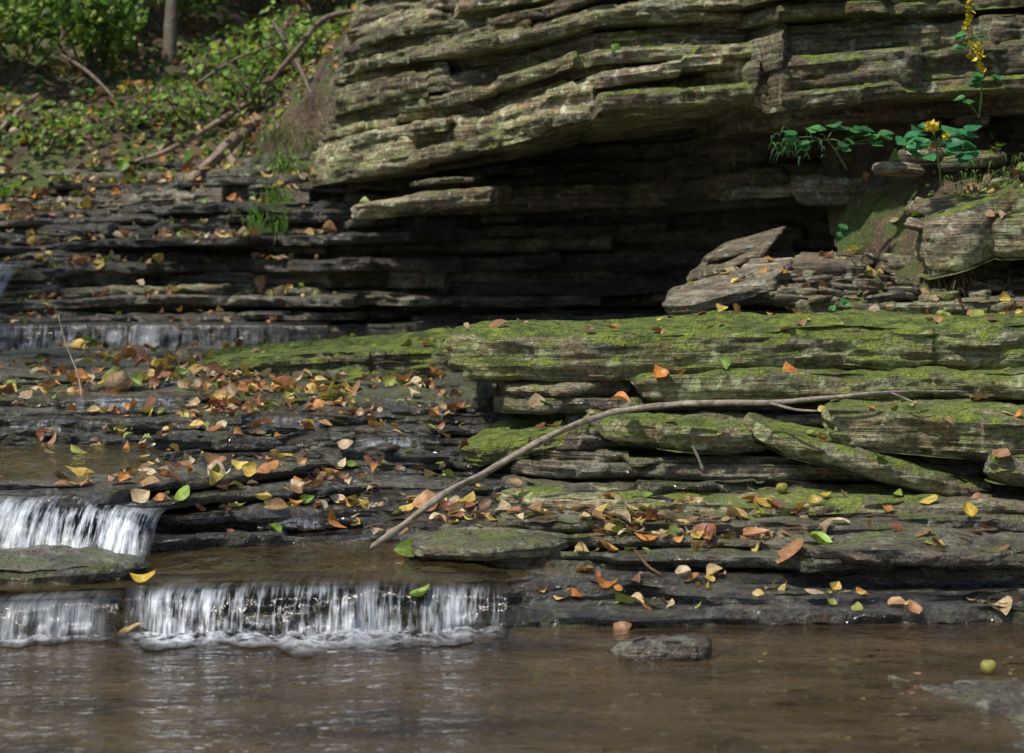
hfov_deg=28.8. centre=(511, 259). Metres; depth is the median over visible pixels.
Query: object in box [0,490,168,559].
waterfall
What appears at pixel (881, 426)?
rock slab
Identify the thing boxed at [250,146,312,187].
grass tuft
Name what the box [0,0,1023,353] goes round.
ground cover plants
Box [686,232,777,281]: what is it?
rock slab
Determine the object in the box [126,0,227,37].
forest shrub
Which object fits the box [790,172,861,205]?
rock slab
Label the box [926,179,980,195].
grass tuft
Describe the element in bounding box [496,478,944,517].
rock slab
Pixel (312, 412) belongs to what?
waterfall
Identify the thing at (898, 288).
rock rubble
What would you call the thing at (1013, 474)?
mossy rock slab
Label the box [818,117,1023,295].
soil bank
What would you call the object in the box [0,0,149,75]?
forest shrub
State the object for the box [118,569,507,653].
waterfall
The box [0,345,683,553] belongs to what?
rock shelf steps
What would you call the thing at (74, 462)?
creek flow water
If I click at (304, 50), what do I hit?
forest shrub
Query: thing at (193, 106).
forest shrub
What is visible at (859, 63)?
rock cliff
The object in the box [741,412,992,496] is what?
mossy rock slab
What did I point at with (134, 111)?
forest shrub
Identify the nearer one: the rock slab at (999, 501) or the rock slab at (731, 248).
the rock slab at (999, 501)
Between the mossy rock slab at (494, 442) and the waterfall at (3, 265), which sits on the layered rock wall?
the waterfall at (3, 265)
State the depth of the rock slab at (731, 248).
9.86 m
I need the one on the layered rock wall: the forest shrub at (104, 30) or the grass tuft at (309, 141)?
the grass tuft at (309, 141)
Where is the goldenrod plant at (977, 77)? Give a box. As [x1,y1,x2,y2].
[952,0,1001,117]
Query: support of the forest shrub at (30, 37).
on the ground
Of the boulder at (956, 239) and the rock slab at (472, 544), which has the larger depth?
the boulder at (956, 239)
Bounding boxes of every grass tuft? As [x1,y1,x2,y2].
[224,118,312,154]
[233,198,300,246]
[249,180,306,214]
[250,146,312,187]
[269,128,325,158]
[768,126,824,164]
[900,254,1010,297]
[904,127,963,149]
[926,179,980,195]
[944,160,1017,192]
[986,153,1023,177]
[997,171,1023,187]
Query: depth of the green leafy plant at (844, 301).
8.38 m
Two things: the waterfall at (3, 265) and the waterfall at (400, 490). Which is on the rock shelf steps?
the waterfall at (400, 490)
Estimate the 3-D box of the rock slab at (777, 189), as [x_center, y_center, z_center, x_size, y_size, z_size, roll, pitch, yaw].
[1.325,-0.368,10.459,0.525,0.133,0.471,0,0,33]
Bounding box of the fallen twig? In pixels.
[59,312,1003,574]
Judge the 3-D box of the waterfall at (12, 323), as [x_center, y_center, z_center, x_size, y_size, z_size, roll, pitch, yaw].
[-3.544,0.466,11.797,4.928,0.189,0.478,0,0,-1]
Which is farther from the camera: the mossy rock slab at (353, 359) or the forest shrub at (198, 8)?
the forest shrub at (198, 8)
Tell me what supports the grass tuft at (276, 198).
on the layered rock wall
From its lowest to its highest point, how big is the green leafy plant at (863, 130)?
0.218 m
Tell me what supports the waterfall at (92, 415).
on the rock shelf steps
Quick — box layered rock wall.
[0,130,1023,348]
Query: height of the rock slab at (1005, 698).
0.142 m
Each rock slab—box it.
[0,544,150,595]
[197,327,459,380]
[351,185,511,221]
[408,527,572,560]
[409,176,486,186]
[442,307,1023,381]
[457,413,589,465]
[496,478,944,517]
[497,380,633,397]
[583,409,779,454]
[628,365,1023,400]
[662,264,784,314]
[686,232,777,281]
[703,226,785,262]
[718,180,792,201]
[740,257,795,285]
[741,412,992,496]
[763,527,1023,567]
[785,286,1023,315]
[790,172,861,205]
[792,252,873,290]
[821,398,1023,459]
[878,253,1010,282]
[888,675,1023,748]
[892,489,1023,514]
[983,452,1023,485]
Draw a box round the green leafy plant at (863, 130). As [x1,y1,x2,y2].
[783,121,893,169]
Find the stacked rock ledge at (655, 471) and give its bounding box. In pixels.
[407,376,1023,571]
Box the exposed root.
[0,9,353,191]
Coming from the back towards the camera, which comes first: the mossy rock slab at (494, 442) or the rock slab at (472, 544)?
the mossy rock slab at (494, 442)
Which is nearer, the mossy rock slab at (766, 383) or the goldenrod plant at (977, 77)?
the mossy rock slab at (766, 383)
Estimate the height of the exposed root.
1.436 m
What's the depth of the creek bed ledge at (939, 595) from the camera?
6.05 m
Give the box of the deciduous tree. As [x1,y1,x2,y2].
[162,0,177,64]
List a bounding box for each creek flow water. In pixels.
[0,442,167,526]
[0,541,543,590]
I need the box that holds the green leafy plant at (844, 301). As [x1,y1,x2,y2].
[828,298,849,310]
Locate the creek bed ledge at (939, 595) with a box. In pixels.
[0,545,1023,634]
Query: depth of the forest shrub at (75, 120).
15.04 m
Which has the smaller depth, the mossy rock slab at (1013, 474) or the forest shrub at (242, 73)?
the mossy rock slab at (1013, 474)
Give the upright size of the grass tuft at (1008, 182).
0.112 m
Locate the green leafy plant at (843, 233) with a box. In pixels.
[836,224,847,236]
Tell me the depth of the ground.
15.56 m
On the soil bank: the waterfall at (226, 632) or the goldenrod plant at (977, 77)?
the goldenrod plant at (977, 77)
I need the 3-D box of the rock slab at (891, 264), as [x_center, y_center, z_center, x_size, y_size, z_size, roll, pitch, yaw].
[2.007,0.032,9.279,0.575,0.147,0.420,0,0,24]
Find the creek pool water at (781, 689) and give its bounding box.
[0,622,1023,752]
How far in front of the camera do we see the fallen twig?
6.59 m
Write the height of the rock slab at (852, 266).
0.182 m
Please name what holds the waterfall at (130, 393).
on the rock shelf steps
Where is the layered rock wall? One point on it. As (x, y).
(628, 229)
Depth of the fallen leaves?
8.44 m
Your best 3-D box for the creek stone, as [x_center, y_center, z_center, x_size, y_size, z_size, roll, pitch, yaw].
[0.412,1.091,5.507,0.283,0.103,0.131,0,0,0]
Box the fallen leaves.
[0,0,1023,634]
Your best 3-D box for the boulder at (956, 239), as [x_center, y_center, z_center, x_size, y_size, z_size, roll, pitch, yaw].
[2.053,-0.140,8.960,0.453,0.455,0.537,0,0,30]
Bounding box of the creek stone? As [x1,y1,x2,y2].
[610,633,711,661]
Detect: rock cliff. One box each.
[308,0,767,186]
[692,0,1023,147]
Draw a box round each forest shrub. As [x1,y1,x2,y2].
[0,0,116,85]
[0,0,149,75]
[0,100,105,159]
[34,88,184,134]
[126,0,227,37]
[144,79,253,132]
[174,23,321,99]
[197,47,302,117]
[230,0,346,72]
[281,0,345,26]
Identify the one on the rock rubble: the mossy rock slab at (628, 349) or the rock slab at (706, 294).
the rock slab at (706, 294)
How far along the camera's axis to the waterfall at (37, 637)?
5.77 m
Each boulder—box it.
[914,179,1019,279]
[991,213,1023,259]
[994,186,1023,213]
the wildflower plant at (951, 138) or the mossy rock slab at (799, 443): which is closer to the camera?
the mossy rock slab at (799, 443)
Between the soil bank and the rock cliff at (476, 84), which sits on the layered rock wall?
the rock cliff at (476, 84)
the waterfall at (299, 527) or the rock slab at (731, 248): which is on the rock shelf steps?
the waterfall at (299, 527)
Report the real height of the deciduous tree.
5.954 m
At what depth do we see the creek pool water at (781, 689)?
5.06 m
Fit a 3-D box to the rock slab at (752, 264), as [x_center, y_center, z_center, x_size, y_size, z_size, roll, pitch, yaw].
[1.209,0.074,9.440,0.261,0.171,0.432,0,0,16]
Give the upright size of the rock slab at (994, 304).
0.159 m
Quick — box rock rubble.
[0,114,1023,527]
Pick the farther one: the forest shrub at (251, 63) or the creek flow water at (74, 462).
the forest shrub at (251, 63)
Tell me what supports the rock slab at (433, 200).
on the layered rock wall
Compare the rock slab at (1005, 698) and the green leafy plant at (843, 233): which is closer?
the rock slab at (1005, 698)
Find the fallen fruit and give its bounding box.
[776,310,996,673]
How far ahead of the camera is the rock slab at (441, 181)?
11.28 m
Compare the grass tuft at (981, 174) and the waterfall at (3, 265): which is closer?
the grass tuft at (981, 174)
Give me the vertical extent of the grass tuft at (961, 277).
0.242 m
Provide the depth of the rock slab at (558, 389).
7.63 m
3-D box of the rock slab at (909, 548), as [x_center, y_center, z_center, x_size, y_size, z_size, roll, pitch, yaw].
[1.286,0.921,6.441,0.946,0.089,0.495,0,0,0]
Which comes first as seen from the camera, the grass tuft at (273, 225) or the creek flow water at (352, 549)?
the creek flow water at (352, 549)
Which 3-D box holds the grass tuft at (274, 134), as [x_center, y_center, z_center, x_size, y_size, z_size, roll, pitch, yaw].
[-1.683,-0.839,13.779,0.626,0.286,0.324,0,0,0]
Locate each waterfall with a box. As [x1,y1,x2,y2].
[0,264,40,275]
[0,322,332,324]
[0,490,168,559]
[0,582,137,643]
[15,413,114,418]
[48,392,208,411]
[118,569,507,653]
[236,410,331,427]
[257,512,327,530]
[356,433,439,452]
[371,488,462,494]
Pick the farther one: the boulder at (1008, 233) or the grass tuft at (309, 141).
the grass tuft at (309, 141)
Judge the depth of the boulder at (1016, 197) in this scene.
8.77 m
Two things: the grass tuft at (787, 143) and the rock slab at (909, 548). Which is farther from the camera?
the grass tuft at (787, 143)
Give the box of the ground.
[0,0,355,192]
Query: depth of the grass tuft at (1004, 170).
9.27 m
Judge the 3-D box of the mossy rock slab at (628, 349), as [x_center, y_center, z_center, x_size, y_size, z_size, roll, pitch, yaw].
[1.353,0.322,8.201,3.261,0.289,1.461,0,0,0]
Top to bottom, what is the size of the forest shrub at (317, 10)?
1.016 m
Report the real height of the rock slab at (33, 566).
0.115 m
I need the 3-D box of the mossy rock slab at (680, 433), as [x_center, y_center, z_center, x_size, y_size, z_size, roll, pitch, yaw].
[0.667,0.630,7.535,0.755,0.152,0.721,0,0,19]
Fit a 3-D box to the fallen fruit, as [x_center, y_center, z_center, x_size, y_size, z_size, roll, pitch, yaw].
[1.261,0.660,7.003,0.654,0.885,3.394,0,0,10]
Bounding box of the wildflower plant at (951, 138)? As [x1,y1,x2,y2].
[895,119,981,184]
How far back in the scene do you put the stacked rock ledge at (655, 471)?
7.15 m
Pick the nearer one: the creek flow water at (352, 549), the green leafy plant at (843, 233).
the creek flow water at (352, 549)
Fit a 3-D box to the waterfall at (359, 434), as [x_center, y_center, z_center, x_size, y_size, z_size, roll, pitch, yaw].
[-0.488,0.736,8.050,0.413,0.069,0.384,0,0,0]
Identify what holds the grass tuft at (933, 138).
on the rock rubble

